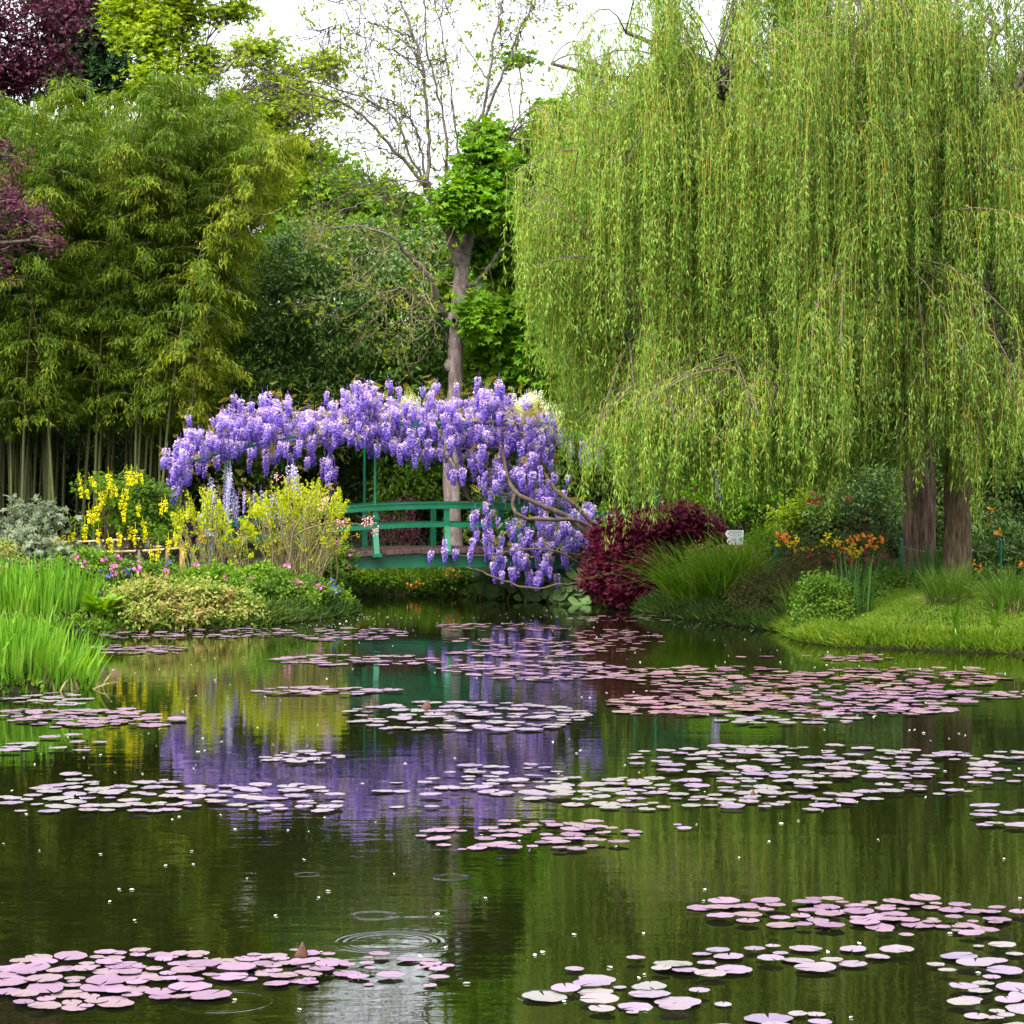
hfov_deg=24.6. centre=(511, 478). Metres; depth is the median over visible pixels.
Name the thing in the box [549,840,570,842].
lily pad
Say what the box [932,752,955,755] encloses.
lily pad
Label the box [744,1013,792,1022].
lily pad
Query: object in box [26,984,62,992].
lily pad
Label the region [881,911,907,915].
lily pad
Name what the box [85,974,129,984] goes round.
lily pad
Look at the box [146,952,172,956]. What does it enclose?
lily pad
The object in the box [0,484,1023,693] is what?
ground
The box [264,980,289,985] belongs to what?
lily pad
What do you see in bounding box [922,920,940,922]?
lily pad
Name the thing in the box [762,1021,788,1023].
lily pad
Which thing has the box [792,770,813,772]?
lily pad
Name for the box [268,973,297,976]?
lily pad
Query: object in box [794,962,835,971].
lily pad
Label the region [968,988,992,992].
lily pad
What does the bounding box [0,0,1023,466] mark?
sky
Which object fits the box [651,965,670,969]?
lily pad
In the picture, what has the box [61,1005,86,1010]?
lily pad
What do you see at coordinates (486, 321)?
maple
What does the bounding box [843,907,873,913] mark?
lily pad
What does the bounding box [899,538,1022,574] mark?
chain fence
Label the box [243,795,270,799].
lily pad
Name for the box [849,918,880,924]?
lily pad
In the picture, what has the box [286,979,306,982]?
lily pad
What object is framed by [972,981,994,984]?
lily pad
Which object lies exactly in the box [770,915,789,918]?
lily pad
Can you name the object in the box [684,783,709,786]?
lily pad
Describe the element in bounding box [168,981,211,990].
lily pad
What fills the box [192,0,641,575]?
ash tree
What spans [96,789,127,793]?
lily pad
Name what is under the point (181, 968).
lily pad
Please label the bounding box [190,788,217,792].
lily pad
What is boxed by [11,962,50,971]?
lily pad
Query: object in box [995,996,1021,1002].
lily pad
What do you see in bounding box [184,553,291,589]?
perennial plant
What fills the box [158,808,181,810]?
lily pad
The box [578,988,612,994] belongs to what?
lily pad
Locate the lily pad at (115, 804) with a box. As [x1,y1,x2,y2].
[100,803,130,806]
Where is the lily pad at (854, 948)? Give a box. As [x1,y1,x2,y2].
[840,945,866,951]
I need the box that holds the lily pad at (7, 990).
[0,988,20,994]
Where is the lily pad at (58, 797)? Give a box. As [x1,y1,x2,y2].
[43,796,69,799]
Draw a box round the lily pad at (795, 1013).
[788,1011,807,1015]
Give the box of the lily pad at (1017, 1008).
[1005,1003,1023,1013]
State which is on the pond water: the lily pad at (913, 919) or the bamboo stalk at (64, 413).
the lily pad at (913, 919)
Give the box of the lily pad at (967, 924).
[955,922,974,925]
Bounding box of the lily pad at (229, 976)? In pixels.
[212,972,247,979]
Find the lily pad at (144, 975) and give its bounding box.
[123,972,158,979]
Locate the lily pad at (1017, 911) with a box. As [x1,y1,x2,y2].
[1009,909,1023,912]
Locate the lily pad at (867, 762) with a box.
[855,760,878,763]
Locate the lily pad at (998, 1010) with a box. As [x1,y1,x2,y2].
[989,1009,1004,1012]
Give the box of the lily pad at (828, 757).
[820,756,844,758]
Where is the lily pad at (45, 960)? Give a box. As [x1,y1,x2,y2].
[31,958,57,963]
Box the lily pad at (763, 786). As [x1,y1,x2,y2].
[753,784,780,788]
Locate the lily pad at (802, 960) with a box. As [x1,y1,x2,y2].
[781,957,813,962]
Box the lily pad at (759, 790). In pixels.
[750,789,777,791]
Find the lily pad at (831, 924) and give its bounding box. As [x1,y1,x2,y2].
[815,922,844,926]
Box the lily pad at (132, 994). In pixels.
[122,992,142,995]
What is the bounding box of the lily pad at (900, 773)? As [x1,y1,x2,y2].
[889,772,909,774]
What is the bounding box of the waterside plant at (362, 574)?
[339,568,426,588]
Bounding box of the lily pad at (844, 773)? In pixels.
[831,772,857,775]
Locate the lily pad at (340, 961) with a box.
[331,960,348,962]
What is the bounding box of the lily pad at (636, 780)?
[627,779,648,782]
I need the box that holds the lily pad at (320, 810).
[311,808,333,811]
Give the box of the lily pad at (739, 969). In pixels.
[715,964,751,972]
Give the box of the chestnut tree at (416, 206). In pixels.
[245,127,470,535]
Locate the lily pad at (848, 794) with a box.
[834,792,862,796]
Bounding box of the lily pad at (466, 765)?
[457,764,481,766]
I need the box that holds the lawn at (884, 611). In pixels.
[733,572,1023,649]
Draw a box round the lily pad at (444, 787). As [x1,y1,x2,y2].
[434,785,459,788]
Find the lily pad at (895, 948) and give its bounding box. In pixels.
[879,945,913,952]
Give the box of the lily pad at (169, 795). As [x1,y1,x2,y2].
[159,794,181,796]
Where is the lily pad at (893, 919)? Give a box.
[883,918,901,920]
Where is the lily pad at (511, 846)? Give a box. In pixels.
[497,845,521,847]
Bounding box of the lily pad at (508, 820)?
[498,819,519,821]
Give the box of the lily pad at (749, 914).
[733,911,761,916]
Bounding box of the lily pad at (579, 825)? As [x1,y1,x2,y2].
[572,824,591,826]
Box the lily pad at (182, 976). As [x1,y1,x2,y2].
[173,975,192,979]
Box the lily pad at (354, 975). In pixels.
[347,973,369,978]
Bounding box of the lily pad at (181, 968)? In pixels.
[170,964,205,972]
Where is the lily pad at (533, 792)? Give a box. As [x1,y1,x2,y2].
[520,790,547,794]
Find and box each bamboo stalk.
[0,73,110,534]
[0,90,53,533]
[0,97,50,152]
[0,99,63,419]
[0,104,104,487]
[0,109,40,499]
[0,116,114,503]
[0,133,108,536]
[0,142,93,433]
[0,143,104,537]
[0,144,106,546]
[0,159,56,417]
[0,163,14,188]
[0,211,78,477]
[0,219,59,563]
[0,233,29,433]
[0,272,31,393]
[1,106,36,536]
[1,107,126,497]
[2,289,20,532]
[3,130,101,495]
[3,149,32,506]
[5,118,116,497]
[5,140,122,526]
[7,110,79,483]
[7,143,114,533]
[14,124,97,553]
[17,431,19,498]
[24,445,27,504]
[25,117,56,143]
[31,173,103,533]
[41,64,197,546]
[42,87,155,530]
[51,91,131,458]
[51,193,118,545]
[52,418,56,477]
[53,120,132,546]
[55,71,235,544]
[56,132,210,547]
[61,89,197,544]
[61,116,151,539]
[71,130,202,544]
[75,90,223,519]
[77,118,129,463]
[77,119,137,469]
[81,103,213,544]
[84,88,211,537]
[85,103,243,539]
[85,115,140,557]
[91,92,275,518]
[93,102,241,545]
[93,103,249,543]
[95,111,223,549]
[97,83,247,486]
[98,121,257,537]
[99,149,219,543]
[109,168,228,533]
[113,81,240,426]
[116,128,275,427]
[117,141,261,534]
[122,132,265,540]
[122,187,215,543]
[123,132,296,562]
[134,150,248,548]
[134,158,292,558]
[134,183,276,535]
[143,115,248,545]
[143,128,317,555]
[151,158,233,562]
[154,189,290,544]
[161,137,302,537]
[162,169,303,499]
[164,160,297,542]
[170,105,265,551]
[172,117,283,530]
[177,179,287,436]
[178,141,323,563]
[178,169,304,439]
[204,163,297,431]
[225,99,270,136]
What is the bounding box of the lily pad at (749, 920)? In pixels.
[736,918,759,922]
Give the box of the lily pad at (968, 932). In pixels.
[958,930,984,934]
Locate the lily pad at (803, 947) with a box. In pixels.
[789,945,821,950]
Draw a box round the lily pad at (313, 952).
[307,950,319,954]
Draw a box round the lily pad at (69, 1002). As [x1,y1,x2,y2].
[62,999,81,1004]
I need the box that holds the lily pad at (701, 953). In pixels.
[692,952,711,954]
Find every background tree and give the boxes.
[5,420,107,502]
[7,417,123,500]
[38,323,298,521]
[88,233,344,537]
[192,278,372,531]
[321,295,429,530]
[359,273,498,510]
[386,270,509,533]
[409,167,633,546]
[461,87,731,491]
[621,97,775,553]
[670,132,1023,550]
[855,248,1023,553]
[966,192,1023,521]
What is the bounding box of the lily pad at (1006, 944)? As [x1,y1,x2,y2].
[988,941,1015,946]
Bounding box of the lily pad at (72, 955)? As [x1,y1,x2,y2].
[54,951,86,959]
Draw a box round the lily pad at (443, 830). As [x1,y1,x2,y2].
[429,828,454,831]
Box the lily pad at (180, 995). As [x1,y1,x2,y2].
[170,993,190,997]
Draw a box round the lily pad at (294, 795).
[283,793,308,796]
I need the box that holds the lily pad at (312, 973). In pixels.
[302,972,321,975]
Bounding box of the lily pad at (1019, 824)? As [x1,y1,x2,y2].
[1004,822,1023,826]
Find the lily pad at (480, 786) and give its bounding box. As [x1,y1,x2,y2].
[469,785,492,787]
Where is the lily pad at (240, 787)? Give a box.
[232,786,256,788]
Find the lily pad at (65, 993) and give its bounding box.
[51,990,87,997]
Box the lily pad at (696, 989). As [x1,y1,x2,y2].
[689,987,709,991]
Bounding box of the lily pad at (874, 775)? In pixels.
[862,774,886,777]
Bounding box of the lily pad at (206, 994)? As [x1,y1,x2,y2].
[188,989,231,998]
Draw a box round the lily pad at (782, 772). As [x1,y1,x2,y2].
[771,771,793,773]
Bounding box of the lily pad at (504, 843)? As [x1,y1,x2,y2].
[495,841,512,844]
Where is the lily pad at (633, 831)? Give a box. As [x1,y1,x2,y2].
[620,830,641,832]
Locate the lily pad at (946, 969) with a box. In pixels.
[938,968,956,970]
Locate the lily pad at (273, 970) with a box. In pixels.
[265,968,282,971]
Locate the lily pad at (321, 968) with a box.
[309,966,333,969]
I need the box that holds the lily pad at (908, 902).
[898,901,924,904]
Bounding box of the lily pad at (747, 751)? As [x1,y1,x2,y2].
[733,750,758,753]
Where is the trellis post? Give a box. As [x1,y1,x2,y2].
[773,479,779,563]
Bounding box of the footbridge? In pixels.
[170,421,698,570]
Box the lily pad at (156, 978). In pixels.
[147,976,165,980]
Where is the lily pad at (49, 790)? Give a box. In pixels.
[37,789,61,792]
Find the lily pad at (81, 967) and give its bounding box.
[71,965,95,970]
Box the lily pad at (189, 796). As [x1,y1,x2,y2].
[178,794,205,798]
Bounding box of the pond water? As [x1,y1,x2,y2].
[0,596,1023,1023]
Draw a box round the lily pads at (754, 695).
[0,615,1023,1018]
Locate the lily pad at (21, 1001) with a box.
[13,999,33,1003]
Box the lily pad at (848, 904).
[844,903,860,906]
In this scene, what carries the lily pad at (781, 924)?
on the pond water
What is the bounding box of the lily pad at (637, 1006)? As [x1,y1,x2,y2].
[618,1002,652,1010]
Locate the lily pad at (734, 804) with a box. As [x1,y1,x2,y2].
[721,803,744,805]
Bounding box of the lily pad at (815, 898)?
[805,897,824,899]
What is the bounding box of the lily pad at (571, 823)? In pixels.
[563,822,585,824]
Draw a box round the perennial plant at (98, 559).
[41,539,126,577]
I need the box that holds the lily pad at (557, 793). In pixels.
[545,792,572,794]
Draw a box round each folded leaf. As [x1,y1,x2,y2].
[295,942,307,956]
[421,700,431,707]
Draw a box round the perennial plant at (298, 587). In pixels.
[221,565,340,609]
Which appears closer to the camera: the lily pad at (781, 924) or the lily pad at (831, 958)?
the lily pad at (831, 958)
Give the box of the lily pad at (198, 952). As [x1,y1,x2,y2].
[187,950,209,954]
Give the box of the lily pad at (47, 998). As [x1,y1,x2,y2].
[37,996,55,1000]
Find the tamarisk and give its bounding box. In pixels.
[270,466,378,584]
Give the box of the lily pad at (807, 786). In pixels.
[795,785,817,788]
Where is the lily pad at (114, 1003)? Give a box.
[97,999,133,1006]
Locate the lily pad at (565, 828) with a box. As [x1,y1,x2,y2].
[560,827,581,829]
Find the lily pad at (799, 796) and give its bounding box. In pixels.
[789,795,814,797]
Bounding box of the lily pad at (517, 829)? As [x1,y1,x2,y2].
[505,828,531,831]
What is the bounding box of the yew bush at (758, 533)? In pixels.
[736,522,788,577]
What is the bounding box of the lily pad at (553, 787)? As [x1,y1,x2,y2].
[543,785,572,789]
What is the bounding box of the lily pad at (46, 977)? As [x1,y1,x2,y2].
[24,974,62,981]
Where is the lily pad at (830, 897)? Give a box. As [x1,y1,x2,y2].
[821,896,843,899]
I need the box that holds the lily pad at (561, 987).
[551,983,580,991]
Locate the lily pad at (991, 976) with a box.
[983,974,1000,978]
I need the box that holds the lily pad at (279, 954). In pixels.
[265,953,287,957]
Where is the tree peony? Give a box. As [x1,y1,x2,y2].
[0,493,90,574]
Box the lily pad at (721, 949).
[706,947,729,951]
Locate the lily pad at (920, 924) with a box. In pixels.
[901,921,934,927]
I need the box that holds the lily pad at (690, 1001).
[654,997,700,1005]
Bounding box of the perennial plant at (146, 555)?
[47,540,199,565]
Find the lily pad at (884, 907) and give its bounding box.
[874,906,895,909]
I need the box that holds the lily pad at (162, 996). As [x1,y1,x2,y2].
[149,993,171,998]
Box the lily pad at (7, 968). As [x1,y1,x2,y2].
[0,965,18,971]
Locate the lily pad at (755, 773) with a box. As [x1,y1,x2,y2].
[741,771,769,774]
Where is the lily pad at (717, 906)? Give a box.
[704,904,730,908]
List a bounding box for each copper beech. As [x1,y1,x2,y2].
[0,0,111,540]
[0,134,73,290]
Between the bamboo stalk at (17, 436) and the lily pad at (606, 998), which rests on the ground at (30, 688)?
the bamboo stalk at (17, 436)
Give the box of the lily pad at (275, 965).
[263,964,281,966]
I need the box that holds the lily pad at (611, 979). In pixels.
[579,974,615,981]
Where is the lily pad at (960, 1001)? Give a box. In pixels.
[947,997,979,1004]
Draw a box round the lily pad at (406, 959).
[396,957,417,960]
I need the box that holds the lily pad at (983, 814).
[970,813,996,815]
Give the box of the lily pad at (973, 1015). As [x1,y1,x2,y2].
[964,1012,988,1018]
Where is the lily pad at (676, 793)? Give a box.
[667,792,688,794]
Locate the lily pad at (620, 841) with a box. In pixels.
[608,840,628,842]
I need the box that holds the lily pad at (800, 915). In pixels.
[791,913,809,916]
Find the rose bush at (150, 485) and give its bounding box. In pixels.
[88,464,180,561]
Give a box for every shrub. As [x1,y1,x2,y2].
[0,534,46,572]
[151,476,195,567]
[170,487,260,576]
[246,475,359,587]
[537,501,630,552]
[672,467,790,552]
[684,537,769,564]
[760,485,832,551]
[798,455,902,566]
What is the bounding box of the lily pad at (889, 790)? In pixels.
[877,788,903,791]
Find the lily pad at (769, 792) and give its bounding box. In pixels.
[760,791,785,793]
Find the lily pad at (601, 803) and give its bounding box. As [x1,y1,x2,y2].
[591,801,619,805]
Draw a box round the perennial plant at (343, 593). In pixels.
[304,577,355,607]
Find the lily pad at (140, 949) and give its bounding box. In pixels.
[129,947,150,951]
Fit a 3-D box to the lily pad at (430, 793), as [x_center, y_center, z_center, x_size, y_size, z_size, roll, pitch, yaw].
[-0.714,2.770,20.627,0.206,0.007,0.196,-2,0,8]
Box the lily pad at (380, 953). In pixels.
[369,951,389,954]
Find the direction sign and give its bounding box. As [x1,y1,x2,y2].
[725,530,743,553]
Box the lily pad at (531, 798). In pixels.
[523,796,546,799]
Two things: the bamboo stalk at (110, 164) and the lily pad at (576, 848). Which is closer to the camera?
the lily pad at (576, 848)
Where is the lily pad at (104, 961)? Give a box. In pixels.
[95,958,121,963]
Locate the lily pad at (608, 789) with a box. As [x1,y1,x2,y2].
[593,787,620,791]
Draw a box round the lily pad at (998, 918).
[983,916,1011,920]
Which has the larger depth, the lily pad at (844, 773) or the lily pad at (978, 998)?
the lily pad at (844, 773)
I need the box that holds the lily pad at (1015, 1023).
[1006,1022,1023,1023]
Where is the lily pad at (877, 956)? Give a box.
[865,954,889,957]
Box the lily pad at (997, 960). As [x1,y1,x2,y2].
[985,957,1007,962]
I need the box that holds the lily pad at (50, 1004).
[28,1001,61,1008]
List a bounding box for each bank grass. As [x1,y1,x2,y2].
[0,603,358,693]
[244,576,794,629]
[764,608,1023,653]
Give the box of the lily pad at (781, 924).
[766,922,796,927]
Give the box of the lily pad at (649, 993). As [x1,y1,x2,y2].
[628,990,670,997]
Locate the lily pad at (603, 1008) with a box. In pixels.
[588,1005,614,1011]
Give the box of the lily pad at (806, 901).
[792,899,821,902]
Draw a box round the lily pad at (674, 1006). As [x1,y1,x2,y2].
[659,1003,690,1009]
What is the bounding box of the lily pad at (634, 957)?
[626,955,644,958]
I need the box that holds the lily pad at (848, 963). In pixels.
[839,960,866,966]
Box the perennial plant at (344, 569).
[282,535,362,587]
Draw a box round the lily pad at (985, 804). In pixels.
[970,803,999,806]
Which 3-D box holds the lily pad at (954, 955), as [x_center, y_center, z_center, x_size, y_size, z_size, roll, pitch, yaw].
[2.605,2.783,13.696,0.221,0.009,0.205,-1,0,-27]
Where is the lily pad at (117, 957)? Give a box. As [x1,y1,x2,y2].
[103,955,124,959]
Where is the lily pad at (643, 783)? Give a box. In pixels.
[628,782,651,784]
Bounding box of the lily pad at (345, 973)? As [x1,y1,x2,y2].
[333,970,360,975]
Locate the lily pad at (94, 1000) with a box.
[84,997,107,1002]
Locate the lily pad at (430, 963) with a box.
[421,961,441,964]
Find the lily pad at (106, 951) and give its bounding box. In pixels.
[94,949,116,953]
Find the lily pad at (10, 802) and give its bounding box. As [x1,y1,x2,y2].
[0,801,22,803]
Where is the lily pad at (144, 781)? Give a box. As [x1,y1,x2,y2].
[132,780,156,783]
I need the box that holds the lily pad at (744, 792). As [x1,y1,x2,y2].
[733,791,757,793]
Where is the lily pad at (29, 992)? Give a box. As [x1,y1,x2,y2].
[11,989,39,995]
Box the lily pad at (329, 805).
[316,804,342,807]
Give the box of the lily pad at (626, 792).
[615,791,637,794]
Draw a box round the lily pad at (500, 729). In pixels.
[486,727,514,730]
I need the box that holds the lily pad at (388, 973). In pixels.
[377,971,404,976]
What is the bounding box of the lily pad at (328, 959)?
[320,958,339,960]
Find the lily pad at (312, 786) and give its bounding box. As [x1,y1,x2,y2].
[300,785,325,788]
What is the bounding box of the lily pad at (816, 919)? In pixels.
[807,918,828,921]
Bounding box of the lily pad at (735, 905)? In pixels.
[723,903,745,907]
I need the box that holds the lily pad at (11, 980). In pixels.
[0,975,27,985]
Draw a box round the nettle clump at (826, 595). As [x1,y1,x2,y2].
[784,566,863,631]
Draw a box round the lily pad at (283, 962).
[274,961,294,964]
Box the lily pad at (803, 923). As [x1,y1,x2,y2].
[793,922,812,924]
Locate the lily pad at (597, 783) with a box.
[580,782,606,785]
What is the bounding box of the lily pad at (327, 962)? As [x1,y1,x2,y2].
[315,960,339,965]
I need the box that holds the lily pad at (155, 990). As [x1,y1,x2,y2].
[145,987,176,994]
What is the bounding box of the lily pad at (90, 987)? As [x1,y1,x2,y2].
[80,983,124,991]
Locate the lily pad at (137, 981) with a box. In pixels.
[126,979,146,983]
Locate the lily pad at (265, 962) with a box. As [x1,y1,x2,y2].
[252,960,273,965]
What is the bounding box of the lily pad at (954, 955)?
[940,952,977,958]
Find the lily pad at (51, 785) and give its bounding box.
[38,784,66,786]
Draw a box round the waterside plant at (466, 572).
[406,567,475,595]
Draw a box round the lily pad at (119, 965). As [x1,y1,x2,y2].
[110,962,131,967]
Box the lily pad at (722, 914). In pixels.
[706,912,734,917]
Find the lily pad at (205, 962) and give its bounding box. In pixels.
[181,959,220,966]
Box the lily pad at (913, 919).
[897,917,919,921]
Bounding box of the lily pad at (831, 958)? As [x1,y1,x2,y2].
[821,957,842,961]
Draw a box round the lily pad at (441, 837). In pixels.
[426,835,450,839]
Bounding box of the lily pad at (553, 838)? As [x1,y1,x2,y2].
[541,837,563,839]
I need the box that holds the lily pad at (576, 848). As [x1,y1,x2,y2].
[566,846,586,849]
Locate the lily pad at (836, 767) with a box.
[825,766,850,769]
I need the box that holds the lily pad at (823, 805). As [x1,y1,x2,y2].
[809,803,838,806]
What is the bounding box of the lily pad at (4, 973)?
[0,972,19,977]
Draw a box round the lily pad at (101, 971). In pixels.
[91,968,121,973]
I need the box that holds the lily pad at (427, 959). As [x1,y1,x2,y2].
[419,958,437,960]
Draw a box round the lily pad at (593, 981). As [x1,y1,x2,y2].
[573,977,610,985]
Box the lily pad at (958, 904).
[948,902,970,905]
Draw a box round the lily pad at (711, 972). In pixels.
[694,969,725,975]
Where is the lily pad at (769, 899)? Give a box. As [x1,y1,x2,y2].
[751,897,780,902]
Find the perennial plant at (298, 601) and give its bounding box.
[255,595,324,612]
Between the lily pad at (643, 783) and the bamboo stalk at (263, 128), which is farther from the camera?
the bamboo stalk at (263, 128)
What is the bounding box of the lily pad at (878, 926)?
[865,923,893,929]
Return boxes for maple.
[78,0,353,545]
[417,41,628,540]
[571,488,729,608]
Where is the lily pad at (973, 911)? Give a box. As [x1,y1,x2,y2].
[963,909,984,912]
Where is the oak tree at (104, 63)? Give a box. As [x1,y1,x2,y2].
[11,0,156,460]
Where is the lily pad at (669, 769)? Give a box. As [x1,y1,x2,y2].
[657,768,682,770]
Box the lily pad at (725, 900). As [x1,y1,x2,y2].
[708,897,739,902]
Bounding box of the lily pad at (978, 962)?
[956,958,994,965]
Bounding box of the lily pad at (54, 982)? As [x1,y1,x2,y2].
[28,981,64,986]
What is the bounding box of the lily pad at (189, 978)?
[176,977,203,980]
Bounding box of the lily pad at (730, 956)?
[713,953,743,958]
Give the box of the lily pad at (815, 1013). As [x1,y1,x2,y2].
[808,1012,825,1015]
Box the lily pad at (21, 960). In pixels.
[9,958,31,962]
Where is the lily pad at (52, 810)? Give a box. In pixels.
[38,809,59,811]
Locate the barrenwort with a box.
[102,570,270,630]
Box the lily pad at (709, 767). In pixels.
[697,766,721,768]
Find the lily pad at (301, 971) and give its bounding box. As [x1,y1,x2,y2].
[294,970,314,973]
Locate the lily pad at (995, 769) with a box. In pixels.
[986,768,1010,770]
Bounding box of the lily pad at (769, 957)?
[757,954,783,959]
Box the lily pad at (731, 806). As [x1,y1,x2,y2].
[722,805,742,807]
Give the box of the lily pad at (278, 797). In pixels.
[270,797,287,798]
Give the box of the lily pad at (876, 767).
[866,766,889,768]
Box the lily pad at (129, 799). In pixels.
[117,798,140,801]
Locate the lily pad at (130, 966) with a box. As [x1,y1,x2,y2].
[105,961,141,968]
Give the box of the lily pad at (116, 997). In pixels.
[104,996,127,1001]
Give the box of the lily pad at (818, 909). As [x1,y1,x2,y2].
[811,907,824,911]
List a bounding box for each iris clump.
[0,548,106,612]
[0,558,63,616]
[0,605,79,689]
[0,605,123,690]
[360,567,441,581]
[412,567,460,582]
[826,551,880,616]
[855,547,941,587]
[914,539,943,583]
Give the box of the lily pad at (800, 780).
[786,779,812,781]
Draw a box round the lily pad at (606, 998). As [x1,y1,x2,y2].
[580,993,618,1002]
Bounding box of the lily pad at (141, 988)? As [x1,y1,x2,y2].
[124,985,149,991]
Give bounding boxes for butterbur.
[472,564,590,604]
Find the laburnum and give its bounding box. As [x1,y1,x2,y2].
[11,464,188,563]
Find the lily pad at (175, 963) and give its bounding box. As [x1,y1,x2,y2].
[167,961,183,964]
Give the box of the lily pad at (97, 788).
[84,787,109,790]
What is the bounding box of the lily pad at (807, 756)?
[798,755,821,757]
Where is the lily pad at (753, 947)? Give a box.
[744,946,764,949]
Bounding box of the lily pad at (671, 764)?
[658,763,685,765]
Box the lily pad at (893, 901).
[883,898,902,902]
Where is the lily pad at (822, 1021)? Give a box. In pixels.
[808,1019,831,1023]
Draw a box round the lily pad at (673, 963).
[653,960,692,965]
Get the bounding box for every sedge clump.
[746,570,832,614]
[889,557,1016,607]
[942,557,1023,615]
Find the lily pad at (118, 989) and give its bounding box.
[105,987,130,992]
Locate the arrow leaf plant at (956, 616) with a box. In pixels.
[951,599,962,635]
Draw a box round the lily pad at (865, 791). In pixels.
[853,789,881,792]
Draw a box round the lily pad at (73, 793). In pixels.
[63,791,86,795]
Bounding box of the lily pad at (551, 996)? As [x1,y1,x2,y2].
[522,991,566,1001]
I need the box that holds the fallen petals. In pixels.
[2,610,1020,1017]
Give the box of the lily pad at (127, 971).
[117,968,141,973]
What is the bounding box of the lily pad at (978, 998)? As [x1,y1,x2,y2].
[962,996,982,1000]
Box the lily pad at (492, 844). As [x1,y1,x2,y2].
[474,842,500,846]
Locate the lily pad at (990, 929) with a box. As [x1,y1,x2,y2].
[974,926,998,931]
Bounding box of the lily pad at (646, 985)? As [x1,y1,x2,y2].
[632,982,666,989]
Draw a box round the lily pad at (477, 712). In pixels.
[463,711,487,712]
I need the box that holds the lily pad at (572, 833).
[561,832,584,835]
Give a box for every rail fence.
[56,537,187,566]
[94,546,184,576]
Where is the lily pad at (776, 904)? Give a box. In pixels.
[765,903,785,905]
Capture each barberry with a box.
[351,489,428,575]
[718,538,887,624]
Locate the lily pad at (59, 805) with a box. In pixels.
[45,804,75,807]
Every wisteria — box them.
[158,368,607,592]
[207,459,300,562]
[398,387,563,601]
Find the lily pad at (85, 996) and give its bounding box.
[80,994,99,998]
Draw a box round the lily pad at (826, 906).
[814,904,839,908]
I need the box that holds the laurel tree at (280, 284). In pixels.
[209,211,490,545]
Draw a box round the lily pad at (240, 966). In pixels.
[217,962,255,969]
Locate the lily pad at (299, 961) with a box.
[288,959,316,963]
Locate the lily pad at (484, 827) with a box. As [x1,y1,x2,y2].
[478,826,497,828]
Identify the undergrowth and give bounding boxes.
[0,554,678,679]
[588,554,1023,619]
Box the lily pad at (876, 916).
[865,914,896,919]
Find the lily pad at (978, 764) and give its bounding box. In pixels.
[970,763,994,765]
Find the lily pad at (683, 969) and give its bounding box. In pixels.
[672,967,698,971]
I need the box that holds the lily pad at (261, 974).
[255,972,275,975]
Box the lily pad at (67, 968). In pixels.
[55,966,71,970]
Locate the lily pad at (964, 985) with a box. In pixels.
[949,982,978,988]
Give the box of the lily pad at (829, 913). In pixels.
[815,910,841,915]
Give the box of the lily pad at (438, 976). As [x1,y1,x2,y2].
[428,974,449,977]
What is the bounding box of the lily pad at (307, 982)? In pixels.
[298,980,318,983]
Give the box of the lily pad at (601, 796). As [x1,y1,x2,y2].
[589,794,610,797]
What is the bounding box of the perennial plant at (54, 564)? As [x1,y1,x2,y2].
[9,554,80,582]
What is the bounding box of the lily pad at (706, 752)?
[695,750,719,753]
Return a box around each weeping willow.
[498,0,941,572]
[748,0,1023,584]
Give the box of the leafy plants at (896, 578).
[844,562,924,599]
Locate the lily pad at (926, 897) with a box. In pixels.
[910,894,940,899]
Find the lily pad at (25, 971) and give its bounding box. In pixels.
[16,970,36,973]
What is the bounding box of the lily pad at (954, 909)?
[938,907,964,911]
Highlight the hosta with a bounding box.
[78,591,124,615]
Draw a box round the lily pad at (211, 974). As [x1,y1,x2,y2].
[203,973,219,975]
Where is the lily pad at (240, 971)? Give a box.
[224,970,247,972]
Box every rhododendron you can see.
[356,438,443,545]
[460,448,584,546]
[971,511,1023,575]
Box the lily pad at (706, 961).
[697,960,715,963]
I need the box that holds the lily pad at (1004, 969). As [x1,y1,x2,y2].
[986,965,1023,973]
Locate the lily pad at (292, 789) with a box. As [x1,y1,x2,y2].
[278,788,304,790]
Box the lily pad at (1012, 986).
[996,982,1023,990]
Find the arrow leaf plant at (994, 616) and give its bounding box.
[989,594,1004,633]
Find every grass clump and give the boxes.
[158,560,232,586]
[573,527,824,603]
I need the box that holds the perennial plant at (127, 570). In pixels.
[91,551,183,586]
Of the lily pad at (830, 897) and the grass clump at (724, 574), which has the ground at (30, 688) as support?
the grass clump at (724, 574)
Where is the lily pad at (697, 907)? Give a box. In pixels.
[687,904,715,909]
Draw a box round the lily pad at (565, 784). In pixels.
[551,783,574,786]
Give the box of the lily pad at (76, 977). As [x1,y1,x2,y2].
[64,976,84,979]
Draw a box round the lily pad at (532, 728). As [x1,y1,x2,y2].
[515,727,542,729]
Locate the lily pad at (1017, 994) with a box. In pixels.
[1008,991,1023,998]
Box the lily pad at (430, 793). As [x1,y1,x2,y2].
[419,792,441,794]
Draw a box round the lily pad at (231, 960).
[219,958,250,965]
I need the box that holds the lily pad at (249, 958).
[234,956,259,960]
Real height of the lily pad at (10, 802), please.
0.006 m
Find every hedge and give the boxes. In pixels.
[5,423,290,547]
[254,424,630,547]
[529,435,847,558]
[763,413,1023,564]
[935,486,1023,573]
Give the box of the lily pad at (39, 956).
[25,954,52,959]
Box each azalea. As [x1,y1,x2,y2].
[763,524,834,574]
[802,524,897,577]
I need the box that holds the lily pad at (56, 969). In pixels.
[46,968,65,971]
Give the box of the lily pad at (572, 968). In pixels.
[565,966,583,970]
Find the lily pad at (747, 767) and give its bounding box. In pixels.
[736,765,760,768]

